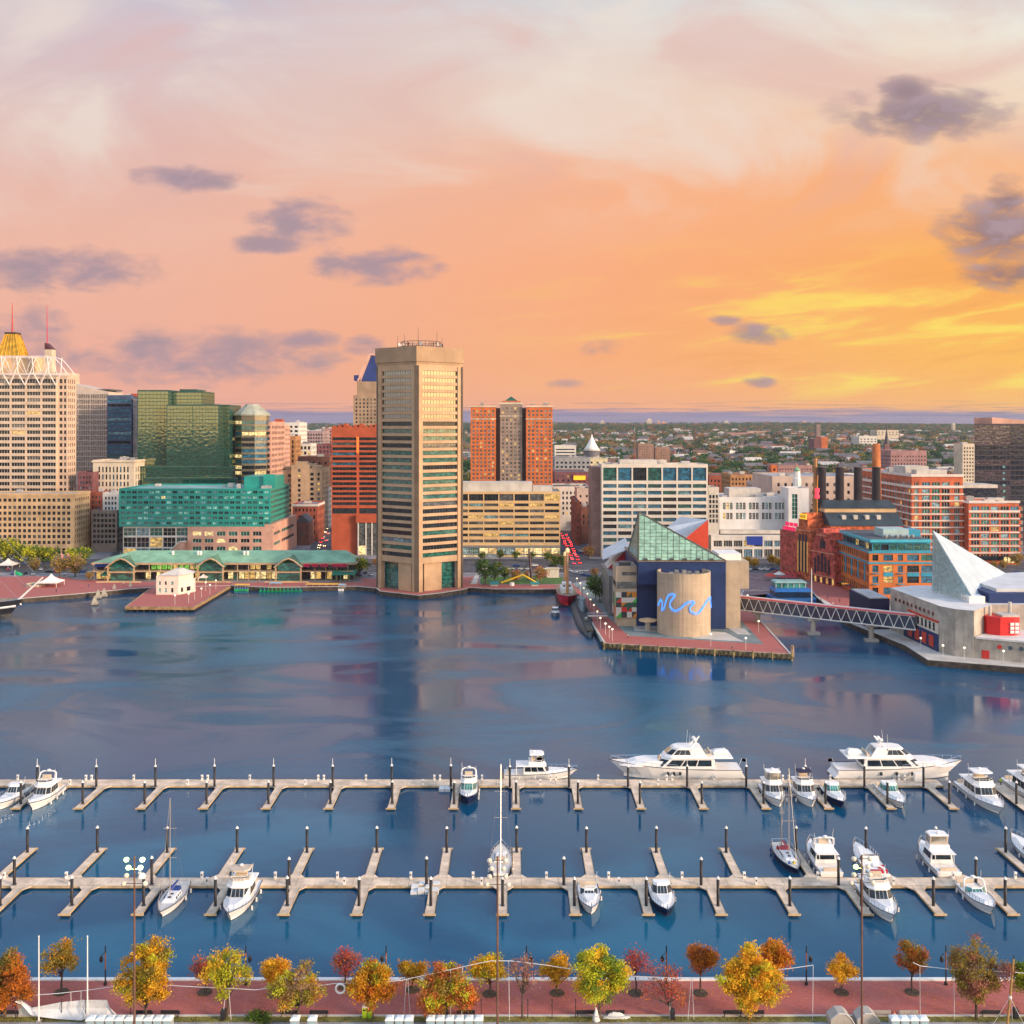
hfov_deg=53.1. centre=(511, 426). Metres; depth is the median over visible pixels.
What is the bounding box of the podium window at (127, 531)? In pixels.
[124,528,135,535]
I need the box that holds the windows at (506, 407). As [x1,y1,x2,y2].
[502,407,519,479]
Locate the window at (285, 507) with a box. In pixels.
[271,505,288,513]
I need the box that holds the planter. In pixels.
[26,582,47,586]
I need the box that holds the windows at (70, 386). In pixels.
[70,386,74,490]
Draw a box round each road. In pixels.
[0,559,1023,572]
[97,550,122,569]
[309,527,331,549]
[560,530,600,582]
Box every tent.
[0,558,19,566]
[38,574,64,584]
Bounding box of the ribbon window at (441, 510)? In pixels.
[423,508,455,513]
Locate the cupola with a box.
[793,467,800,485]
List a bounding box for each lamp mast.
[121,856,147,1023]
[484,856,510,1023]
[848,855,874,1023]
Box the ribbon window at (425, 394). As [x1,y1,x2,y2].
[423,392,455,396]
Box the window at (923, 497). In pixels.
[922,496,929,499]
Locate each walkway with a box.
[572,583,627,641]
[606,636,787,652]
[740,611,787,651]
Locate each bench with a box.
[0,1010,18,1016]
[136,1010,152,1014]
[160,1010,180,1014]
[280,1010,299,1016]
[309,1010,328,1016]
[457,1010,474,1014]
[576,1010,594,1016]
[606,1010,624,1014]
[723,1010,741,1016]
[746,1010,763,1016]
[873,1010,890,1014]
[898,1010,917,1014]
[980,1010,1000,1016]
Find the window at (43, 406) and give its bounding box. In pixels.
[42,405,55,407]
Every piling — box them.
[0,876,3,906]
[11,856,17,885]
[19,781,22,803]
[26,826,28,852]
[34,762,38,787]
[69,875,74,905]
[81,780,84,803]
[94,759,97,788]
[94,825,99,852]
[140,877,146,906]
[143,780,146,803]
[149,856,154,884]
[153,758,156,789]
[166,827,169,852]
[205,780,208,803]
[212,758,216,789]
[212,876,218,906]
[235,826,239,852]
[266,780,269,803]
[271,758,275,789]
[284,876,289,906]
[287,857,291,885]
[305,826,309,852]
[328,780,331,803]
[331,758,334,789]
[357,877,360,905]
[374,826,378,852]
[390,759,393,786]
[390,780,393,803]
[424,856,428,885]
[429,876,432,905]
[444,826,448,852]
[449,764,452,789]
[452,781,455,803]
[500,877,504,906]
[508,765,510,789]
[514,780,517,803]
[514,825,518,852]
[561,856,565,885]
[567,765,570,789]
[573,876,575,905]
[576,780,579,803]
[585,826,587,852]
[626,765,628,789]
[638,781,640,803]
[644,877,647,905]
[654,826,658,852]
[685,764,688,789]
[700,781,702,803]
[700,857,702,884]
[715,876,720,906]
[724,826,728,852]
[744,765,747,789]
[762,781,764,803]
[787,876,792,906]
[794,826,798,852]
[824,781,826,803]
[836,856,841,885]
[858,877,864,906]
[862,758,866,789]
[864,826,866,847]
[885,780,889,803]
[921,759,924,789]
[932,876,934,905]
[947,780,950,803]
[974,856,977,882]
[1003,877,1006,905]
[1004,826,1006,852]
[1014,781,1017,806]
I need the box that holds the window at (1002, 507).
[1001,506,1008,509]
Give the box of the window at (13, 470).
[12,469,24,472]
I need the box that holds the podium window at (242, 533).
[241,532,248,535]
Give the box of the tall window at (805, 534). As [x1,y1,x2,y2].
[805,534,806,572]
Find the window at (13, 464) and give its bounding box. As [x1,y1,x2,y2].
[12,463,24,465]
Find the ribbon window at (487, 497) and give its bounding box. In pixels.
[484,494,497,500]
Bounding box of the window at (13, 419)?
[12,418,24,420]
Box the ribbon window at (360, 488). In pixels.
[359,487,375,489]
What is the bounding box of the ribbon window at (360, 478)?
[359,477,375,479]
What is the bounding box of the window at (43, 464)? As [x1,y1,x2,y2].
[42,463,55,465]
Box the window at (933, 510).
[932,509,939,512]
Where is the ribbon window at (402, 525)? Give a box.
[383,522,411,527]
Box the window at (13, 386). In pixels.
[12,385,24,388]
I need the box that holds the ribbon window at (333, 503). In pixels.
[332,502,355,504]
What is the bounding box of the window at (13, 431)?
[12,430,24,433]
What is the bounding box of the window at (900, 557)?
[898,555,902,560]
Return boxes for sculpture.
[516,548,535,580]
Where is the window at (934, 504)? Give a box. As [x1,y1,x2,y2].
[932,502,939,506]
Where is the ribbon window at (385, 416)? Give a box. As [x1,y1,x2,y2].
[383,414,411,418]
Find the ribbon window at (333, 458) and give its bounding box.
[332,457,355,459]
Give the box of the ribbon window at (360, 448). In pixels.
[359,447,375,449]
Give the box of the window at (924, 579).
[921,576,931,582]
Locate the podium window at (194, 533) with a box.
[193,532,200,535]
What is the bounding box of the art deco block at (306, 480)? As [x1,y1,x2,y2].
[282,461,329,529]
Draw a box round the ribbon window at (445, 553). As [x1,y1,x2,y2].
[423,551,455,557]
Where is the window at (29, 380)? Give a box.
[27,379,39,382]
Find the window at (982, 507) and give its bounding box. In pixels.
[981,506,988,509]
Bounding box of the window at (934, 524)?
[932,522,939,526]
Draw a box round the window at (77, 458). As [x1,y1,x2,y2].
[76,457,89,460]
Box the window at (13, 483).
[12,482,24,485]
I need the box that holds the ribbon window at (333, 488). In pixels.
[332,487,355,489]
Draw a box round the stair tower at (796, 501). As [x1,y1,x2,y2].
[781,486,808,527]
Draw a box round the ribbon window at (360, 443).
[359,442,375,444]
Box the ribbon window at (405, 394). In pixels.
[383,392,411,396]
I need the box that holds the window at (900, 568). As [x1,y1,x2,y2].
[898,566,902,571]
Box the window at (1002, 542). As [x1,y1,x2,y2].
[1001,541,1008,544]
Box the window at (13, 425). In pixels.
[12,424,24,427]
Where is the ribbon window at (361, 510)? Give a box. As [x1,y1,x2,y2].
[359,508,375,513]
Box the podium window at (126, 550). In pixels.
[124,548,135,552]
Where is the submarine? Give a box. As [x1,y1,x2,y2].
[571,587,594,638]
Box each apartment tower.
[470,397,552,488]
[954,442,974,482]
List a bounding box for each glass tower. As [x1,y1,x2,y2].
[76,384,122,490]
[137,389,240,484]
[234,404,270,483]
[974,417,1023,540]
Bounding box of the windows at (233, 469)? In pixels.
[140,467,234,481]
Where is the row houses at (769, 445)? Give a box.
[308,428,974,473]
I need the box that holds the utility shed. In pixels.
[546,567,559,577]
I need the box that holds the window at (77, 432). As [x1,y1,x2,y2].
[76,431,89,434]
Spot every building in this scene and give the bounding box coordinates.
[78,470,98,490]
[90,489,110,548]
[91,509,122,551]
[103,490,118,509]
[285,425,289,466]
[292,501,324,540]
[298,454,331,485]
[301,441,316,455]
[307,429,329,442]
[317,442,331,454]
[319,427,331,442]
[553,455,590,469]
[553,468,587,484]
[553,483,587,529]
[554,444,575,455]
[571,496,579,544]
[575,484,587,503]
[580,503,587,543]
[591,456,607,465]
[636,442,653,458]
[654,446,669,462]
[708,473,720,492]
[721,471,751,492]
[724,432,753,435]
[745,431,765,435]
[746,480,751,486]
[767,463,811,471]
[769,465,776,471]
[809,438,820,450]
[815,425,819,437]
[816,436,827,447]
[836,527,931,598]
[849,589,889,628]
[851,436,876,444]
[870,430,898,439]
[880,449,926,467]
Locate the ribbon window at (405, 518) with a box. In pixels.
[383,515,411,520]
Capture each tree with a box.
[0,536,20,566]
[0,944,37,1018]
[8,541,28,566]
[18,543,41,561]
[27,557,40,571]
[34,546,46,566]
[37,545,60,566]
[37,936,81,995]
[50,555,68,576]
[59,554,86,576]
[64,546,81,559]
[76,546,94,564]
[85,571,94,580]
[109,934,176,1014]
[188,954,219,995]
[196,943,253,1016]
[258,954,292,998]
[265,958,328,1014]
[330,944,364,989]
[342,956,402,1018]
[355,555,370,576]
[393,958,429,993]
[414,958,480,1018]
[466,951,507,997]
[471,557,497,584]
[475,550,485,557]
[485,562,503,580]
[496,549,506,558]
[497,566,512,580]
[503,952,542,1018]
[508,569,523,583]
[511,549,521,560]
[527,550,536,561]
[532,565,549,582]
[538,951,572,996]
[543,550,552,559]
[547,551,563,566]
[556,554,571,569]
[570,943,634,1019]
[582,546,595,558]
[585,573,600,598]
[587,578,602,601]
[590,568,599,574]
[623,942,659,996]
[638,955,695,1017]
[683,940,722,996]
[714,940,789,1019]
[749,558,759,566]
[758,936,795,993]
[765,554,778,564]
[824,950,860,995]
[891,938,930,995]
[944,932,1018,1019]
[990,561,999,566]
[998,559,1009,569]
[1008,552,1023,566]
[1009,959,1023,993]
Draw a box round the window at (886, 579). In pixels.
[883,576,892,582]
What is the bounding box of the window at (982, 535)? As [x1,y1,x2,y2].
[981,534,988,537]
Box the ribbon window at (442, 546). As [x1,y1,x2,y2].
[423,543,455,549]
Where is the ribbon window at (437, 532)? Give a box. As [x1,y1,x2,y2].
[423,529,455,535]
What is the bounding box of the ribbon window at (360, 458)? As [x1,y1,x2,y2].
[359,457,375,459]
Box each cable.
[10,961,812,1019]
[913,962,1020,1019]
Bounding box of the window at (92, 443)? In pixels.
[90,441,106,445]
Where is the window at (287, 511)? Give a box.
[271,510,288,518]
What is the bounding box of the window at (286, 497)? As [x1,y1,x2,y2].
[271,496,288,502]
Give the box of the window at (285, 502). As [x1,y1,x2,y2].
[271,500,288,508]
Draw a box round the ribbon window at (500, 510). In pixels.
[499,509,512,511]
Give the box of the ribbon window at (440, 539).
[423,536,455,542]
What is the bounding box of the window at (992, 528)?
[991,527,998,530]
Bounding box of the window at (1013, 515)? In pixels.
[1011,513,1017,517]
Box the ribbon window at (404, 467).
[383,465,411,469]
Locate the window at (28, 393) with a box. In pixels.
[27,392,39,394]
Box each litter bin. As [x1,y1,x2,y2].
[220,1008,225,1020]
[362,1004,366,1017]
[367,1004,371,1017]
[670,1008,674,1019]
[1012,1007,1018,1018]
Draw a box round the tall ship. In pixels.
[0,533,42,618]
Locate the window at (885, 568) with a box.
[883,566,892,571]
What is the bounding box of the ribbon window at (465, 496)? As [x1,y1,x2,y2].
[463,494,467,500]
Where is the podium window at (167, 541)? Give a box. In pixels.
[163,537,174,546]
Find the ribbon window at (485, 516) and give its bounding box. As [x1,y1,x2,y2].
[484,515,497,517]
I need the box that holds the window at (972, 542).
[971,541,978,544]
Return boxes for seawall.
[1,977,1015,980]
[20,585,1023,673]
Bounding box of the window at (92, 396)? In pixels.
[90,394,107,398]
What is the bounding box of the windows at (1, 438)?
[0,437,55,490]
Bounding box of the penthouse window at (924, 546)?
[922,544,929,549]
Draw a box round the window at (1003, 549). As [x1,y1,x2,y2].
[1001,547,1008,551]
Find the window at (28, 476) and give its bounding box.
[27,475,39,478]
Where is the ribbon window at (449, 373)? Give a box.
[423,370,455,375]
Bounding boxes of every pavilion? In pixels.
[91,550,362,582]
[890,530,1023,662]
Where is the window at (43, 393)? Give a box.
[42,392,55,394]
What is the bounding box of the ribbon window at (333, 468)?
[332,467,355,469]
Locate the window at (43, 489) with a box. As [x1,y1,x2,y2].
[42,488,55,490]
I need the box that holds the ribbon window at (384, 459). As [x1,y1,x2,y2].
[383,457,411,462]
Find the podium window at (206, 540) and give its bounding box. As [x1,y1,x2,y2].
[205,539,212,542]
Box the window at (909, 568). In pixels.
[907,566,918,571]
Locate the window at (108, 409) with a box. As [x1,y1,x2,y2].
[108,409,130,410]
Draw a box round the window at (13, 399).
[12,398,24,401]
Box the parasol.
[765,573,775,579]
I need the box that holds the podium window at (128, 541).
[124,537,135,546]
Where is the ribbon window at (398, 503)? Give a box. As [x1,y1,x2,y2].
[383,500,411,505]
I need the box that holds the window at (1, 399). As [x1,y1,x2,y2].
[0,398,8,401]
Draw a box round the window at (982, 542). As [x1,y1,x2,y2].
[981,541,988,544]
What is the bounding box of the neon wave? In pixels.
[658,593,711,614]
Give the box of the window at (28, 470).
[27,469,39,472]
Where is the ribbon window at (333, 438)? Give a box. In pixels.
[332,437,355,439]
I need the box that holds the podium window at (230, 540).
[229,539,236,542]
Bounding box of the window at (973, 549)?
[971,547,978,551]
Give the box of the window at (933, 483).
[932,482,939,485]
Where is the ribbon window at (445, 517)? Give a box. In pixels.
[423,515,455,520]
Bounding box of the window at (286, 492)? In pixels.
[271,491,288,497]
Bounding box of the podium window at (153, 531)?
[150,528,161,535]
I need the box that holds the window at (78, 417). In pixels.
[76,415,89,419]
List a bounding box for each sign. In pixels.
[783,522,797,530]
[800,513,806,518]
[815,475,819,514]
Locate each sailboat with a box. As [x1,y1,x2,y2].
[157,800,191,916]
[488,767,512,875]
[770,770,800,873]
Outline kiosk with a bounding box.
[639,617,656,630]
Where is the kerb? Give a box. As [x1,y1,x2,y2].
[0,1014,1023,1016]
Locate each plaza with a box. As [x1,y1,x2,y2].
[0,576,154,597]
[360,577,478,594]
[742,573,810,595]
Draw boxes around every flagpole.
[36,936,41,1022]
[84,935,87,1022]
[811,568,811,602]
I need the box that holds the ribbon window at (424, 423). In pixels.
[423,422,455,425]
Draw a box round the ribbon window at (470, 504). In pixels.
[469,503,482,505]
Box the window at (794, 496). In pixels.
[792,494,796,518]
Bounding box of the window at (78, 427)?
[76,425,89,429]
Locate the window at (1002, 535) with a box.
[1001,534,1008,537]
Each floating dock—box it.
[0,774,958,810]
[0,848,1023,916]
[994,783,1023,812]
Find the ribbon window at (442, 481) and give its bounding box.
[423,479,455,483]
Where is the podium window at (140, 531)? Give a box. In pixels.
[137,528,148,535]
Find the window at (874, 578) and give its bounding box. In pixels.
[872,576,877,582]
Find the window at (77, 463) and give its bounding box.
[76,462,89,465]
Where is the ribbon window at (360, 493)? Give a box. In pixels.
[359,492,375,494]
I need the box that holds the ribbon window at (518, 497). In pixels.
[515,494,528,500]
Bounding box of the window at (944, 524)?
[942,522,948,526]
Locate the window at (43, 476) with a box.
[42,475,55,478]
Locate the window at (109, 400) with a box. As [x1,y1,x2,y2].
[108,399,130,401]
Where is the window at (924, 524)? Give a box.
[922,522,929,526]
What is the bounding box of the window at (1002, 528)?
[1001,527,1008,530]
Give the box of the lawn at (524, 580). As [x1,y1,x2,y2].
[480,576,562,583]
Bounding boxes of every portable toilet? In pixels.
[85,1015,97,1023]
[95,1015,107,1023]
[104,1015,116,1023]
[114,1015,126,1023]
[124,1015,132,1023]
[136,1015,145,1023]
[143,1015,154,1023]
[152,1015,164,1023]
[162,1015,173,1023]
[290,1015,300,1023]
[307,1015,317,1023]
[385,1015,394,1023]
[394,1015,404,1023]
[404,1015,413,1023]
[426,1015,435,1023]
[436,1015,444,1023]
[445,1015,454,1023]
[455,1015,463,1023]
[464,1015,473,1023]
[474,1015,483,1023]
[888,1015,900,1023]
[897,1015,909,1023]
[907,1015,919,1023]
[917,1015,928,1023]
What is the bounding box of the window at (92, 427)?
[90,425,106,429]
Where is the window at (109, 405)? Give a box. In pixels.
[108,404,130,406]
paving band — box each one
[633,626,656,631]
[692,631,743,641]
[729,628,750,634]
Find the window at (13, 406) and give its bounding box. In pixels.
[12,405,24,407]
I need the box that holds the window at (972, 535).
[971,534,978,537]
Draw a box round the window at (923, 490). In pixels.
[922,489,929,492]
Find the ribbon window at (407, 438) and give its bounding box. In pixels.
[383,436,411,440]
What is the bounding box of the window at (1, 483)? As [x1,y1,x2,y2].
[0,482,8,485]
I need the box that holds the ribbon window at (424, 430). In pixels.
[423,429,455,432]
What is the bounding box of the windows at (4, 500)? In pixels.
[0,496,88,552]
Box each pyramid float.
[90,596,98,605]
[96,590,101,598]
[101,588,107,596]
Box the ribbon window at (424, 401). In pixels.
[423,400,455,403]
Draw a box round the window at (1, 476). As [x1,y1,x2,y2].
[0,475,8,478]
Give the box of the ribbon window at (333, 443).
[332,442,355,444]
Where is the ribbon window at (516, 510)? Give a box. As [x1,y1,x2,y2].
[515,509,528,511]
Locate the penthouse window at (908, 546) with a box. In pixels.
[906,544,912,549]
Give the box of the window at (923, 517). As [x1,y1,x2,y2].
[922,516,929,519]
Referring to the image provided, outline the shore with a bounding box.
[0,1022,1023,1023]
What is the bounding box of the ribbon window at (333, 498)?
[332,497,355,499]
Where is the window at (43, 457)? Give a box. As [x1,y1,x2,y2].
[42,456,55,459]
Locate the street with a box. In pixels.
[808,581,848,605]
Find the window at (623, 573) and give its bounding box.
[622,572,635,574]
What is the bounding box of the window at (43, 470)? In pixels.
[42,469,55,472]
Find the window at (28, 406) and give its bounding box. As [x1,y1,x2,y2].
[27,405,39,407]
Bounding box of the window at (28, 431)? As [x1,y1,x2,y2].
[27,430,39,433]
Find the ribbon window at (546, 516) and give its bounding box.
[545,515,558,517]
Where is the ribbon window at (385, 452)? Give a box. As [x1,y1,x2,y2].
[383,450,411,454]
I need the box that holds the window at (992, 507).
[991,506,998,509]
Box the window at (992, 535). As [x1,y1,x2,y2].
[991,534,998,537]
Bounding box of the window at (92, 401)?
[90,399,106,403]
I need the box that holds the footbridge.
[740,595,915,641]
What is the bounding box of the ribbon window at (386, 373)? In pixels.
[383,370,411,375]
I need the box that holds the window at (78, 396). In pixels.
[76,394,89,398]
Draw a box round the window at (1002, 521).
[1001,520,1008,523]
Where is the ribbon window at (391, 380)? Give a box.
[383,378,411,382]
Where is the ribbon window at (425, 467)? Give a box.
[423,465,455,469]
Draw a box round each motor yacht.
[27,765,67,810]
[220,858,262,920]
[457,766,479,804]
[500,750,577,778]
[609,730,745,778]
[757,767,787,806]
[788,767,818,807]
[804,833,843,876]
[827,736,962,778]
[853,860,898,922]
[916,830,961,876]
[951,767,1004,813]
[998,764,1023,797]
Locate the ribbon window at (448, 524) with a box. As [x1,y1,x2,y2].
[423,522,455,527]
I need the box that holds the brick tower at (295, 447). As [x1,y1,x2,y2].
[290,434,300,466]
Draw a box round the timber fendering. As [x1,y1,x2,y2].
[603,642,792,660]
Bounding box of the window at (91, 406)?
[90,405,106,408]
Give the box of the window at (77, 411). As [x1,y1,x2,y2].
[76,410,89,413]
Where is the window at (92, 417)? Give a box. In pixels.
[90,415,106,419]
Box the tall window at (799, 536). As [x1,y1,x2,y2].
[798,533,800,570]
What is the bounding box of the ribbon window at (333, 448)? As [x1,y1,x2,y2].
[332,447,355,449]
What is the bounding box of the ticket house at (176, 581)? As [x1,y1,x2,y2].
[156,568,195,594]
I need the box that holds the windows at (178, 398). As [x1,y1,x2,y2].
[173,393,213,403]
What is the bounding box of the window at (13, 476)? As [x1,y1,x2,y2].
[12,475,24,478]
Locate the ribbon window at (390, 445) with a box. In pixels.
[383,443,411,447]
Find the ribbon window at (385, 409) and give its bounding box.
[383,407,411,411]
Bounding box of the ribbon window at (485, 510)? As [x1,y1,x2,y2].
[484,509,497,511]
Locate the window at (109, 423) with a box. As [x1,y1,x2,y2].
[108,422,130,424]
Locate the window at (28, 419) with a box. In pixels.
[27,418,39,420]
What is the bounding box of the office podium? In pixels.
[963,483,1003,500]
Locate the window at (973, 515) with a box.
[971,513,978,517]
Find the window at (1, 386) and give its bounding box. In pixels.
[0,385,8,388]
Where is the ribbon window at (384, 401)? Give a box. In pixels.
[383,400,411,403]
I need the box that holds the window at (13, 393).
[12,392,24,394]
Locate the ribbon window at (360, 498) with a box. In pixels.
[359,497,375,499]
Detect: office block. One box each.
[0,489,90,554]
[92,456,144,490]
[275,419,306,442]
[327,486,331,528]
[332,424,375,554]
[463,481,559,556]
[752,472,853,511]
[862,465,963,550]
[963,495,1023,564]
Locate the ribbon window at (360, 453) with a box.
[359,452,375,454]
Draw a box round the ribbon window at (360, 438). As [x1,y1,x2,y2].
[359,437,375,439]
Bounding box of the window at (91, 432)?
[90,431,106,434]
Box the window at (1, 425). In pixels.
[0,424,8,427]
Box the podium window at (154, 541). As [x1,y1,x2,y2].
[150,537,161,546]
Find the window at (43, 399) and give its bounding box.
[42,398,55,401]
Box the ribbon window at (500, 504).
[499,503,512,505]
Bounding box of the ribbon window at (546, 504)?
[545,503,558,505]
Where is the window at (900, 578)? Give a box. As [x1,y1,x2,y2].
[898,576,902,581]
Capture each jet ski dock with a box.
[410,881,439,894]
[439,786,449,791]
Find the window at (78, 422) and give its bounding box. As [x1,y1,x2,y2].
[76,420,89,424]
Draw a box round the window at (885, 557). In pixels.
[883,555,892,560]
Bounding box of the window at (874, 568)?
[872,566,877,571]
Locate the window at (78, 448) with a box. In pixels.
[76,446,89,450]
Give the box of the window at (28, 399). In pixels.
[27,398,39,401]
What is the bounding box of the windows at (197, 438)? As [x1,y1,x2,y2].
[167,406,223,465]
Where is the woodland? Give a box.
[307,421,974,479]
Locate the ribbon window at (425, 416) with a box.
[423,414,455,418]
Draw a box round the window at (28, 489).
[27,488,39,490]
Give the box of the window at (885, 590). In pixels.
[883,588,889,593]
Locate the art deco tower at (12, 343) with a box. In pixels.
[0,303,44,375]
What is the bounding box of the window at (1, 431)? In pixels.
[0,430,8,433]
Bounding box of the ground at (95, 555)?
[0,544,1023,653]
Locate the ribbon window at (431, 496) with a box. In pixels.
[423,493,455,498]
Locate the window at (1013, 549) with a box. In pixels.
[1011,547,1017,551]
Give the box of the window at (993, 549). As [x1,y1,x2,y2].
[991,547,998,551]
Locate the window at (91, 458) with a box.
[90,457,106,460]
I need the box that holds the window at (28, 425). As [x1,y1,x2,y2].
[27,424,39,427]
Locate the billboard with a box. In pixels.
[573,475,585,479]
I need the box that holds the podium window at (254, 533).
[253,532,260,535]
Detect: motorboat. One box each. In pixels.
[0,781,34,809]
[550,604,559,616]
[576,876,601,914]
[648,878,675,915]
[818,781,846,807]
[852,837,890,876]
[873,780,906,808]
[953,875,995,914]
[1010,828,1023,857]
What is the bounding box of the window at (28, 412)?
[27,411,39,414]
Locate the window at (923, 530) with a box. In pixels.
[922,529,929,532]
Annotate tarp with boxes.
[15,999,116,1019]
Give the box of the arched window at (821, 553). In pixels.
[821,553,822,571]
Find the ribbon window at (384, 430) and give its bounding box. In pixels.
[383,429,411,432]
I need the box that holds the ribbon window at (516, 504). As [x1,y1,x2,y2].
[515,503,528,505]
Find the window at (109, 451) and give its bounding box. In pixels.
[108,450,130,452]
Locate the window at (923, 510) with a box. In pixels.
[922,509,929,512]
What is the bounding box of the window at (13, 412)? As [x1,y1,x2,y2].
[12,411,24,414]
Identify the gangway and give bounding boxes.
[587,612,607,616]
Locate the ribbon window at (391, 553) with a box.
[383,551,411,557]
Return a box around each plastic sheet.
[592,1007,599,1021]
[603,1012,629,1018]
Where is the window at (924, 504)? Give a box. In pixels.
[922,502,929,506]
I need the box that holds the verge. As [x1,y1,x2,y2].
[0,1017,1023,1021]
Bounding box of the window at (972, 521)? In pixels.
[971,520,978,523]
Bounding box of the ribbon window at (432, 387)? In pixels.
[423,385,455,389]
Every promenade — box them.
[1,981,1023,1013]
[155,582,371,586]
[476,584,559,588]
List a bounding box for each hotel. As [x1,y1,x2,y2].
[119,474,296,552]
[588,459,707,557]
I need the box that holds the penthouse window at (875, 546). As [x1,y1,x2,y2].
[873,544,880,549]
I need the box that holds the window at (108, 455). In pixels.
[108,455,130,456]
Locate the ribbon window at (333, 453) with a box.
[332,452,355,454]
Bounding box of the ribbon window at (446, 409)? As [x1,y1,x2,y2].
[423,407,455,411]
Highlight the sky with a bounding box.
[0,0,1023,424]
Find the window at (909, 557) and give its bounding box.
[907,555,918,560]
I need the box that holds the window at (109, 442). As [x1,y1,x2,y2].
[108,441,130,443]
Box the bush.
[243,1006,273,1023]
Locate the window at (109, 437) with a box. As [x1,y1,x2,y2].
[108,436,130,438]
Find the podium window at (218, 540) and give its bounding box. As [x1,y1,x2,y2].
[217,539,224,542]
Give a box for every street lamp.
[99,945,106,985]
[244,945,251,985]
[380,945,387,983]
[525,945,532,985]
[660,945,667,985]
[805,945,811,985]
[940,945,947,985]
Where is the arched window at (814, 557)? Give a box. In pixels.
[814,557,815,571]
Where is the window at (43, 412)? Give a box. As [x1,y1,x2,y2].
[42,411,55,414]
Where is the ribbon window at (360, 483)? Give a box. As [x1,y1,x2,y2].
[359,482,375,484]
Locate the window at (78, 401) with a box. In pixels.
[76,399,89,403]
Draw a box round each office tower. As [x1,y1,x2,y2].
[0,356,75,490]
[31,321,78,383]
[107,394,136,458]
[268,422,284,473]
[353,354,376,425]
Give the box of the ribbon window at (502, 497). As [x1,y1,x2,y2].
[499,494,512,500]
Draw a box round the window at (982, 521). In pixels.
[981,520,988,523]
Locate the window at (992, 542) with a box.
[991,541,998,544]
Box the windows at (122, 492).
[121,491,256,524]
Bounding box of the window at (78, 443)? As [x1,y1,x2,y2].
[76,441,89,445]
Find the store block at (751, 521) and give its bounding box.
[711,487,783,556]
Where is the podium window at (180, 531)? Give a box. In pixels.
[177,528,187,535]
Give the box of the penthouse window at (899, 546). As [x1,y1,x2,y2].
[897,544,904,549]
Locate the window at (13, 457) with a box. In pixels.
[12,456,24,459]
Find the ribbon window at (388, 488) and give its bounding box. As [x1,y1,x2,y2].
[383,486,411,491]
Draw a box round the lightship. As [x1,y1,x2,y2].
[555,548,576,606]
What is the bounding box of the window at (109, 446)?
[108,445,130,447]
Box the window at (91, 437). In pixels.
[90,436,106,439]
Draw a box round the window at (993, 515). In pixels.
[991,513,998,517]
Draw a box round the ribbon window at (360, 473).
[359,472,375,474]
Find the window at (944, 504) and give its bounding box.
[942,502,948,506]
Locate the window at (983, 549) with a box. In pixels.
[981,547,988,551]
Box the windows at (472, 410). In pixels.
[472,410,493,478]
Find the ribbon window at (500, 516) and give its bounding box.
[499,515,512,517]
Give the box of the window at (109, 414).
[108,413,130,415]
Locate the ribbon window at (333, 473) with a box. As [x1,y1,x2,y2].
[332,472,355,474]
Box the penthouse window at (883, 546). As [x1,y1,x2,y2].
[881,544,888,549]
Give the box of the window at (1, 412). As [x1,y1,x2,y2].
[0,411,8,414]
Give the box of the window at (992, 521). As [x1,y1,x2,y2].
[991,520,998,523]
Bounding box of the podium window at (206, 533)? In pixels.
[205,532,212,535]
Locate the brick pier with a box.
[124,584,232,611]
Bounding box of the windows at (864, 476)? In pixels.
[864,476,898,514]
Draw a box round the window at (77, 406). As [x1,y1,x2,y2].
[76,405,89,408]
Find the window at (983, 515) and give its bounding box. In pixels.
[981,513,988,517]
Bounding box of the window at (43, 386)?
[42,385,55,388]
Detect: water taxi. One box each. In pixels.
[234,584,249,590]
[306,583,340,585]
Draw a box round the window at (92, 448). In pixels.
[90,446,106,450]
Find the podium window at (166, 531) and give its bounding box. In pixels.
[163,528,174,535]
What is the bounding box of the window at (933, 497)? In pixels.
[932,496,939,499]
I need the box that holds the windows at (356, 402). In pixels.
[356,402,360,418]
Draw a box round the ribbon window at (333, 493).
[332,492,355,494]
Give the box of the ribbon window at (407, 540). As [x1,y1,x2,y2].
[383,536,411,542]
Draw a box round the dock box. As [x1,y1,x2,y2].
[913,772,921,781]
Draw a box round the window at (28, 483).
[27,482,39,485]
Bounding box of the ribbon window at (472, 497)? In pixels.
[469,494,482,500]
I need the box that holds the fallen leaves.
[0,981,1023,1023]
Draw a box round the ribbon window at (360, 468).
[359,467,375,469]
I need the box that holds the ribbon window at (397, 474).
[383,472,411,476]
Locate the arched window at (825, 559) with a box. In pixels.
[824,556,826,572]
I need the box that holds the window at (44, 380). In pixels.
[42,379,55,382]
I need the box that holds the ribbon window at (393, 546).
[383,544,411,549]
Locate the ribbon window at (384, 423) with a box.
[383,422,411,425]
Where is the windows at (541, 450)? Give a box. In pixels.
[528,410,550,486]
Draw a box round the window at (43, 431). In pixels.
[42,430,55,433]
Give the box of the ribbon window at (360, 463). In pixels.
[359,462,375,464]
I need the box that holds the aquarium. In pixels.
[601,511,748,636]
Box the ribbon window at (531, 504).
[530,503,543,505]
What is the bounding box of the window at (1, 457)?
[0,456,8,459]
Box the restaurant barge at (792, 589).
[766,579,815,602]
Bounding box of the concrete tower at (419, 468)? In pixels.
[375,334,463,591]
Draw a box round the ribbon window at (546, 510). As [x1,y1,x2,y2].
[545,509,558,511]
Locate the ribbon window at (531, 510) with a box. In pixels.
[530,509,543,511]
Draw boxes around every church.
[297,513,313,544]
[880,427,889,448]
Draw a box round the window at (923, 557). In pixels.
[921,555,931,560]
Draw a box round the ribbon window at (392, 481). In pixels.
[383,479,411,483]
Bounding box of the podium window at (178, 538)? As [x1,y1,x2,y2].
[177,537,187,542]

